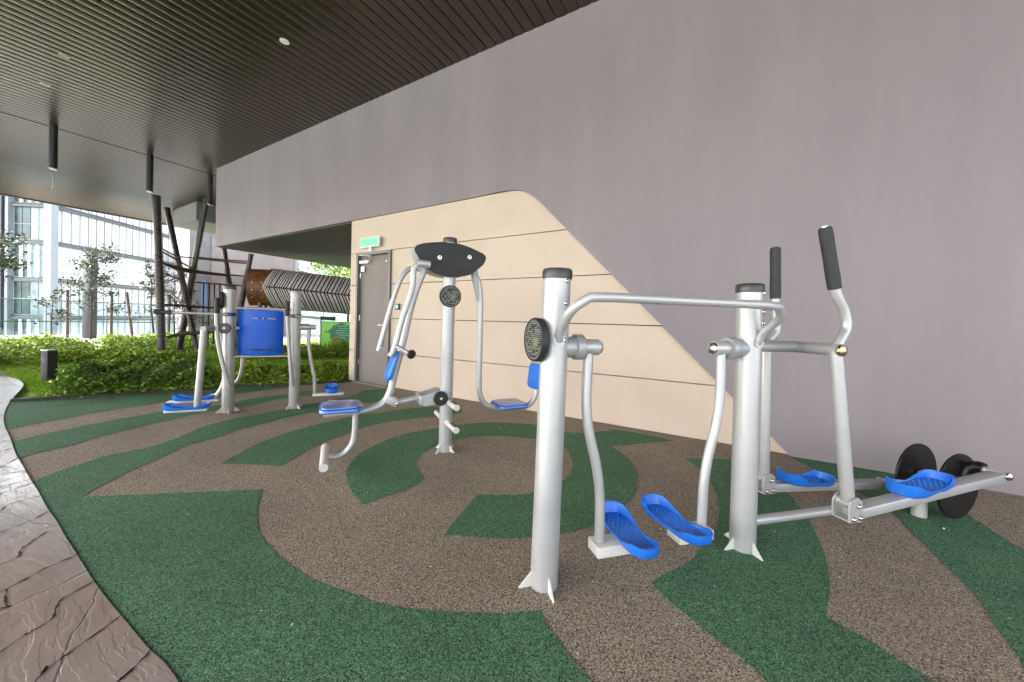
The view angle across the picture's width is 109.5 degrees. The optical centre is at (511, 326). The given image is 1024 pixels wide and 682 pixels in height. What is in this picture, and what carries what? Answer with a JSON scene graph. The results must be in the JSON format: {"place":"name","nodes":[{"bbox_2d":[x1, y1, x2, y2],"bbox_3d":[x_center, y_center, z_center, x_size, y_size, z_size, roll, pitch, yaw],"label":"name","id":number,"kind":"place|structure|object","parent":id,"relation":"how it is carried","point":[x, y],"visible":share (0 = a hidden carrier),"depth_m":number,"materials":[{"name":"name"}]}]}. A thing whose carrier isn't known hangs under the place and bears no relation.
{"place":"outdoors","nodes":[
{"label":"outdoors","id":0,"kind":"place"},
{"bbox_2d":[0,376,177,681],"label":"path","id":1,"kind":"structure","parent":0,"point":[115,650],"depth_m":1.38,"materials":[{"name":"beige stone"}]},
{"bbox_2d":[0,332,319,345],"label":"terrace slab","id":2,"kind":"structure","parent":0,"point":[315,335],"depth_m":17.29,"materials":[{"name":"concrete"}]},
{"bbox_2d":[0,230,33,281],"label":"tree","id":3,"kind":"object","parent":2,"relation":"on","point":[5,262],"visible":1,"depth_m":12.00,"materials":[{"name":"green plant"}]},
{"bbox_2d":[22,285,73,335],"bbox_3d":[-18.060,-0.537,14.150,1.264,2.211,0.923,1,1,-44],"label":"tree","id":4,"kind":"object","parent":2,"relation":"on","point":[38,303],"visible":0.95,"depth_m":14.18,"materials":[{"name":"green plant"}]},
{"bbox_2d":[66,290,69,337],"bbox_3d":[-17.899,-0.489,14.608,0.398,2.001,0.090,2,1,31],"label":"tree stake","id":5,"kind":"object","parent":2,"relation":"on","point":[67,316],"visible":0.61,"depth_m":14.66,"materials":[{"name":"wood"}]},
{"bbox_2d":[51,242,127,339],"bbox_3d":[-16.663,-1.445,14.430,2.427,4.085,1.982,2,1,31],"label":"tree","id":6,"kind":"object","parent":2,"relation":"on","point":[99,279],"visible":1,"depth_m":14.46,"materials":[{"name":"green plant"}]},
{"bbox_2d":[82,254,98,338],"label":"square column","id":7,"kind":"structure","parent":2,"relation":"on","point":[85,323],"depth_m":15.18,"materials":[{"name":"metal"}]},
{"bbox_2d":[0,330,216,359],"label":"hedge","id":8,"kind":"object","parent":2,"relation":"on","point":[21,344],"visible":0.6,"depth_m":9.85,"materials":[{"name":"green plant"}]},
{"bbox_2d":[110,293,113,334],"bbox_3d":[-16.417,-0.427,14.887,0.418,1.951,0.090,2,1,31],"label":"tree stake","id":9,"kind":"object","parent":2,"relation":"on","point":[111,313],"visible":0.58,"depth_m":14.93,"materials":[{"name":"brown wood"}]},
{"bbox_2d":[125,292,133,335],"bbox_3d":[-15.107,-0.384,14.327,0.454,1.965,0.182,2,1,26],"label":"tree stake","id":10,"kind":"object","parent":2,"relation":"on","point":[129,313],"visible":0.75,"depth_m":14.31,"materials":[{"name":"wood"}]},
{"bbox_2d":[130,259,170,332],"bbox_3d":[-13.363,-0.900,13.451,1.488,3.206,1.087,2,1,31],"label":"tree","id":11,"kind":"object","parent":2,"relation":"on","point":[151,304],"visible":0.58,"depth_m":13.38,"materials":[{"name":"green plant"}]},
{"bbox_2d":[167,295,172,332],"bbox_3d":[-13.350,-0.308,14.159,0.434,1.902,0.090,2,1,31],"label":"tree stake","id":12,"kind":"object","parent":2,"relation":"on","point":[169,321],"visible":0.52,"depth_m":14.21,"materials":[{"name":"wood"}]},
{"bbox_2d":[129,266,212,332],"bbox_3d":[-12.399,-0.753,13.329,2.116,2.966,1.832,1,1,-15],"label":"tree","id":13,"kind":"object","parent":2,"relation":"on","point":[153,293],"visible":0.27,"depth_m":13.07,"materials":[{"name":"green plant"}]},
{"bbox_2d":[10,381,335,401],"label":"kerb","id":14,"kind":"structure","parent":2,"relation":"on","point":[127,393],"depth_m":5.02,"materials":[{"name":"grey concrete"}]},
{"bbox_2d":[0,298,345,333],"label":"glass fence","id":15,"kind":"object","parent":2,"relation":"on","point":[46,321],"visible":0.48,"depth_m":17.00,"materials":[{"name":"glass"}]},
{"bbox_2d":[175,228,298,335],"bbox_3d":[-15.735,-2.824,21.453,6.325,6.600,4.870,1,1,-41],"label":"service core","id":16,"kind":"object","parent":2,"relation":"on","point":[186,238],"depth_m":19.30,"materials":[{"name":"white paint"}]},
{"bbox_2d":[298,262,350,321],"bbox_3d":[-10.640,-2.528,22.765,5.297,6.359,5.564,2,1,31],"label":"tree","id":17,"kind":"object","parent":2,"relation":"on","point":[338,270],"visible":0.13,"depth_m":21.89,"materials":[{"name":"green plant"}]},
{"bbox_2d":[0,195,335,334],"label":"glass building","id":18,"kind":"structure","parent":0,"point":[55,235],"depth_m":40.65,"materials":[{"name":"glass"}]},
{"bbox_2d":[13,319,18,334],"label":"window","id":19,"kind":"structure","parent":18,"relation":"in","point":[15,324],"depth_m":38.77,"materials":[{"name":"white glass"}]},
{"bbox_2d":[14,244,18,259],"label":"window","id":20,"kind":"structure","parent":18,"relation":"in","point":[17,252],"depth_m":38.66,"materials":[{"name":"teal glass"}]},
{"bbox_2d":[14,281,21,297],"bbox_3d":[-52.870,-3.965,38.749,0.750,1.785,0.060,2,1,-4],"label":"window","id":21,"kind":"structure","parent":18,"relation":"in","point":[17,284],"depth_m":38.72,"materials":[{"name":"teal glass"}]},
{"bbox_2d":[14,299,21,313],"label":"window","id":22,"kind":"structure","parent":18,"relation":"in","point":[17,303],"depth_m":38.75,"materials":[{"name":"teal glass"}]},
{"bbox_2d":[14,206,22,222],"bbox_3d":[-52.651,-11.938,38.641,0.750,1.733,0.060,2,1,-4],"label":"window","id":23,"kind":"structure","parent":18,"relation":"in","point":[18,211],"depth_m":38.61,"materials":[{"name":"teal glass"}]},
{"bbox_2d":[14,223,22,238],"bbox_3d":[-52.699,-10.193,38.665,0.750,1.597,0.060,2,1,-4],"label":"window","id":24,"kind":"structure","parent":18,"relation":"in","point":[18,228],"depth_m":38.63,"materials":[{"name":"teal glass"}]},
{"bbox_2d":[23,244,27,260],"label":"window","id":25,"kind":"structure","parent":18,"relation":"in","point":[25,257],"depth_m":38.71,"materials":[{"name":"white glass"}]},
{"bbox_2d":[23,263,27,275],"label":"window","id":26,"kind":"structure","parent":18,"relation":"in","point":[25,272],"depth_m":38.74,"materials":[{"name":"white glass"}]},
{"bbox_2d":[22,319,29,334],"bbox_3d":[-52.163,0.118,38.858,0.750,1.811,0.060,2,1,-4],"label":"window","id":27,"kind":"structure","parent":18,"relation":"in","point":[24,324],"depth_m":38.82,"materials":[{"name":"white glass"}]},
{"bbox_2d":[22,281,29,297],"bbox_3d":[-52.052,-3.944,38.803,0.750,1.785,0.060,2,1,-4],"label":"window","id":28,"kind":"structure","parent":18,"relation":"in","point":[25,284],"depth_m":38.77,"materials":[{"name":"teal glass"}]},
{"bbox_2d":[22,300,29,313],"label":"window","id":29,"kind":"structure","parent":18,"relation":"in","point":[25,303],"depth_m":38.80,"materials":[{"name":"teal glass"}]},
{"bbox_2d":[23,207,30,222],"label":"window","id":30,"kind":"structure","parent":18,"relation":"in","point":[26,210],"depth_m":38.67,"materials":[{"name":"teal glass"}]},
{"bbox_2d":[23,224,30,238],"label":"window","id":31,"kind":"structure","parent":18,"relation":"in","point":[26,227],"depth_m":38.70,"materials":[{"name":"grey glass"}]},
{"bbox_2d":[30,319,34,334],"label":"window","id":32,"kind":"structure","parent":18,"relation":"in","point":[32,326],"depth_m":38.88,"materials":[{"name":"white glass"}]},
{"bbox_2d":[31,244,35,260],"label":"window","id":33,"kind":"structure","parent":18,"relation":"in","point":[33,246],"depth_m":38.76,"materials":[{"name":"white glass"}]},
{"bbox_2d":[31,261,35,276],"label":"window","id":34,"kind":"structure","parent":18,"relation":"in","point":[33,266],"depth_m":38.79,"materials":[{"name":"white glass"}]},
{"bbox_2d":[30,282,38,298],"bbox_3d":[-51.234,-3.922,38.856,0.750,1.785,0.060,2,1,-4],"label":"window","id":35,"kind":"structure","parent":18,"relation":"in","point":[33,285],"depth_m":38.83,"materials":[{"name":"white glass"}]},
{"bbox_2d":[30,300,38,314],"bbox_3d":[-51.283,-2.128,38.881,0.750,1.645,0.060,2,1,-4],"label":"window","id":36,"kind":"structure","parent":18,"relation":"in","point":[33,310],"depth_m":38.85,"materials":[{"name":"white glass"}]},
{"bbox_2d":[31,207,38,223],"bbox_3d":[-51.015,-11.894,38.748,0.750,1.733,0.060,2,1,-4],"label":"window","id":37,"kind":"structure","parent":18,"relation":"in","point":[34,210],"depth_m":38.72,"materials":[{"name":"white glass"}]},
{"bbox_2d":[31,224,38,238],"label":"window","id":38,"kind":"structure","parent":18,"relation":"in","point":[34,227],"depth_m":38.74,"materials":[{"name":"white glass"}]},
{"bbox_2d":[38,299,42,314],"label":"window","id":39,"kind":"structure","parent":18,"relation":"in","point":[40,312],"depth_m":38.89,"materials":[{"name":"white glass"}]},
{"bbox_2d":[39,320,42,334],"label":"window","id":40,"kind":"structure","parent":18,"relation":"in","point":[40,323],"depth_m":38.92,"materials":[{"name":"white glass"}]},
{"bbox_2d":[39,282,42,298],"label":"window","id":41,"kind":"structure","parent":18,"relation":"in","point":[40,283],"depth_m":38.88,"materials":[{"name":"white glass"}]},
{"bbox_2d":[39,244,42,260],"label":"window","id":42,"kind":"structure","parent":18,"relation":"in","point":[41,246],"depth_m":38.82,"materials":[{"name":"white glass"}]},
{"bbox_2d":[39,262,42,276],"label":"window","id":43,"kind":"structure","parent":18,"relation":"in","point":[40,263],"depth_m":38.84,"materials":[{"name":"white glass"}]},
{"bbox_2d":[39,207,43,223],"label":"window","id":44,"kind":"structure","parent":18,"relation":"in","point":[41,211],"depth_m":38.76,"materials":[{"name":"white glass"}]},
{"bbox_2d":[39,224,43,239],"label":"window","id":45,"kind":"structure","parent":18,"relation":"in","point":[41,227],"depth_m":38.79,"materials":[{"name":"white glass"}]},
{"bbox_2d":[0,340,352,398],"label":"lawn","id":46,"kind":"structure","parent":0,"point":[23,392],"depth_m":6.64,"materials":[{"name":"plant"}]},
{"bbox_2d":[40,349,58,380],"bbox_3d":[-7.559,0.633,5.916,0.135,0.520,0.135,2,1,6],"label":"bollard light","id":47,"kind":"object","parent":46,"relation":"on","point":[49,362],"visible":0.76,"depth_m":5.87,"materials":[{"name":"grey metal"}]},
{"bbox_2d":[0,345,140,365],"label":"hedge","id":48,"kind":"object","parent":46,"relation":"on","point":[82,354],"visible":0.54,"depth_m":7.82,"materials":[{"name":"green plant"}]},
{"bbox_2d":[2,357,218,373],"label":"mulch","id":49,"kind":"object","parent":46,"relation":"on","point":[62,369],"visible":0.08,"depth_m":7.00,"materials":[{"name":"brown soil"}]},
{"bbox_2d":[85,347,198,365],"bbox_3d":[-8.096,0.663,8.086,1.821,0.410,1.211,1,1,-42],"label":"hedge","id":50,"kind":"object","parent":46,"relation":"on","point":[120,356],"visible":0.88,"depth_m":7.83,"materials":[{"name":"green plant"}]},
{"bbox_2d":[152,194,253,353],"bbox_3d":[-8.711,-1.398,9.707,1.902,4.383,2.299,2,1,17],"label":"climbing frame","id":51,"kind":"object","parent":46,"relation":"on","point":[187,290],"visible":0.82,"depth_m":9.96,"materials":[{"name":"brown wood"},{"name":"dark wood"}]},
{"bbox_2d":[246,269,354,318],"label":"slatted tunnel","id":52,"kind":"structure","parent":51,"relation":"attached to","point":[272,288],"depth_m":10.61,"materials":[{"name":"metal"}]},
{"bbox_2d":[249,342,337,359],"bbox_3d":[-6.018,0.625,9.987,2.394,0.513,1.190,1,1,-24],"label":"hedge","id":53,"kind":"object","parent":46,"relation":"on","point":[319,350],"visible":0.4,"depth_m":9.97,"materials":[{"name":"green plant"}]},
{"bbox_2d":[319,319,349,344],"bbox_3d":[-5.686,0.332,11.991,1.360,1.100,0.051,2,1,1],"label":"notice board","id":54,"kind":"object","parent":46,"relation":"on","point":[330,331],"visible":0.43,"depth_m":11.97,"materials":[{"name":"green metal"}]},
{"bbox_2d":[328,337,348,358],"bbox_3d":[-3.898,0.596,11.417,3.505,0.664,1.433,1,1,-42],"label":"hedge","id":55,"kind":"object","parent":46,"relation":"on","point":[342,347],"visible":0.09,"depth_m":10.29,"materials":[{"name":"green plant"}]},
{"label":"planting soil","id":56,"kind":"structure","parent":46,"relation":"on","visible":0},
{"bbox_2d":[37,356,218,396],"bbox_3d":[-5.584,0.701,5.489,1.812,0.530,1.248,1,1,-37],"label":"hedge","id":57,"kind":"object","parent":56,"relation":"on","point":[84,377],"visible":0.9,"depth_m":5.20,"materials":[{"name":"green plant"}]},
{"bbox_2d":[32,376,342,397],"bbox_3d":[-4.643,0.913,5.692,3.688,0.156,0.698,1,1,-32],"label":"ground cover","id":58,"kind":"object","parent":56,"relation":"on","point":[46,394],"visible":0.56,"depth_m":5.39,"materials":[{"name":"green plant"}]},
{"bbox_2d":[204,357,348,384],"bbox_3d":[-3.858,0.754,6.555,2.720,0.467,1.288,1,1,-40],"label":"hedge","id":59,"kind":"object","parent":56,"relation":"on","point":[324,368],"visible":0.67,"depth_m":6.24,"materials":[{"name":"green plant"}]},
{"bbox_2d":[335,267,352,321],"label":"apartment block","id":60,"kind":"structure","parent":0,"point":[340,317],"depth_m":45.70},
{"bbox_2d":[6,382,1023,681],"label":"rubber floor","id":61,"kind":"structure","parent":0,"point":[902,592],"depth_m":1.89,"materials":[{"name":"brown rubber"}]},
{"bbox_2d":[153,285,343,413],"bbox_3d":[-3.036,0.266,4.330,1.876,1.485,0.711,1,1,-23],"label":"back massage walker station","id":62,"kind":"object","parent":61,"relation":"on","point":[260,333],"visible":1,"depth_m":4.28,"materials":[{"name":"silver metal"}]},
{"bbox_2d":[319,237,539,471],"bbox_3d":[-0.565,0.157,3.155,1.954,1.870,0.668,1,1,-26],"label":"seated press station","id":63,"kind":"object","parent":61,"relation":"on","point":[448,260],"visible":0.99,"depth_m":3.10,"materials":[{"name":"silver metal"}]},
{"bbox_2d":[3,382,1023,681],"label":"floor marking","id":64,"kind":"object","parent":61,"relation":"on","point":[189,586],"visible":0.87,"depth_m":1.64,"materials":[{"name":"green rubber"}]},
{"bbox_2d":[97,410,1010,680],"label":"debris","id":65,"kind":"object","parent":61,"relation":"on","point":[498,562],"visible":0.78,"depth_m":1.89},
{"bbox_2d":[215,0,1023,495],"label":"building","id":66,"kind":"structure","parent":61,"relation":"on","point":[705,148],"depth_m":3.64,"materials":[{"name":"paint"}]},
{"bbox_2d":[0,0,598,205],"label":"ceiling","id":67,"kind":"structure","parent":66,"relation":"attached to","point":[209,86],"depth_m":5.56,"materials":[{"name":"brown metal"}]},
{"bbox_2d":[48,124,57,188],"bbox_3d":[-9.435,-3.477,7.446,0.124,1.290,0.124,2,1,31],"label":"pendant light","id":68,"kind":"object","parent":67,"relation":"hanging from","point":[53,149],"visible":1,"depth_m":7.41,"materials":[{"name":"metal"}]},
{"bbox_2d":[58,53,70,58],"bbox_3d":[-6.621,-4.008,5.357,0.120,0.009,0.120,2,1,31],"label":"downlight","id":69,"kind":"object","parent":67,"relation":"attached to","point":[64,55],"visible":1,"depth_m":5.35,"materials":[{"name":"silver metal"}]},
{"bbox_2d":[0,111,215,175],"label":"ceiling seam","id":70,"kind":"object","parent":67,"relation":"attached to","point":[103,142],"visible":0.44,"depth_m":8.04,"materials":[{"name":"black metal"}]},
{"bbox_2d":[146,154,153,208],"bbox_3d":[-8.729,-3.479,8.725,0.124,1.280,0.124,2,1,31],"label":"pendant light","id":71,"kind":"object","parent":67,"relation":"hanging from","point":[149,171],"visible":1,"depth_m":8.68,"materials":[{"name":"metal"}]},
{"bbox_2d":[173,201,215,233],"bbox_3d":[-9.441,-3.754,13.521,4.900,0.900,3.500,2,1,31],"label":"beam box","id":72,"kind":"object","parent":67,"relation":"attached to","point":[186,216],"visible":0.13,"depth_m":12.66,"materials":[{"name":"white paint"}]},
{"bbox_2d":[207,174,212,205],"bbox_3d":[-8.220,-3.718,9.854,0.124,0.805,0.124,2,1,31],"label":"pendant light","id":73,"kind":"object","parent":67,"relation":"hanging from","point":[209,189],"visible":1,"depth_m":9.81,"materials":[{"name":"metal"}]},
{"bbox_2d":[279,38,289,44],"bbox_3d":[-3.118,-3.906,4.963,0.120,0.009,0.120,2,1,31],"label":"downlight","id":74,"kind":"object","parent":67,"relation":"attached to","point":[283,41],"visible":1,"depth_m":4.96,"materials":[{"name":"white plastic"}]},
{"bbox_2d":[360,236,379,250],"bbox_3d":[-2.448,-1.417,6.231,0.500,0.240,0.045,2,1,31],"label":"exit sign","id":75,"kind":"object","parent":66,"relation":"attached to","point":[370,242],"visible":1,"depth_m":6.20,"materials":[{"name":"green plastic"}]},
{"bbox_2d":[358,254,387,384],"bbox_3d":[-2.416,-0.130,6.287,0.796,2.250,0.149,2,1,31],"label":"door","id":76,"kind":"structure","parent":66,"relation":"in","point":[374,269],"depth_m":6.33,"materials":[{"name":"metal"}]},
{"bbox_2d":[395,304,399,309],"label":"call point","id":77,"kind":"structure","parent":66,"relation":"attached to","point":[397,306],"depth_m":5.92,"materials":[{"name":"green plastic"}]},
{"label":"roof","id":78,"kind":"structure","parent":66,"relation":"on","visible":0},
{"bbox_2d":[0,162,186,223],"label":"eave","id":79,"kind":"object","parent":78,"relation":"attached to","point":[21,182],"visible":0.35,"depth_m":11.37,"materials":[{"name":"grey metal"}]},
{"bbox_2d":[0,194,166,224],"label":"eave edge","id":80,"kind":"object","parent":79,"relation":"attached to","point":[75,208],"visible":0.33,"depth_m":11.99,"materials":[{"name":"metal"}]},
{"bbox_2d":[518,225,1013,602],"bbox_3d":[1.488,0.337,1.959,2.985,1.654,0.572,1,1,-16],"label":"outdoor exercise machine","id":81,"kind":"object","parent":61,"relation":"on","point":[951,487],"visible":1,"depth_m":1.80,"materials":[{"name":"silver metal"}]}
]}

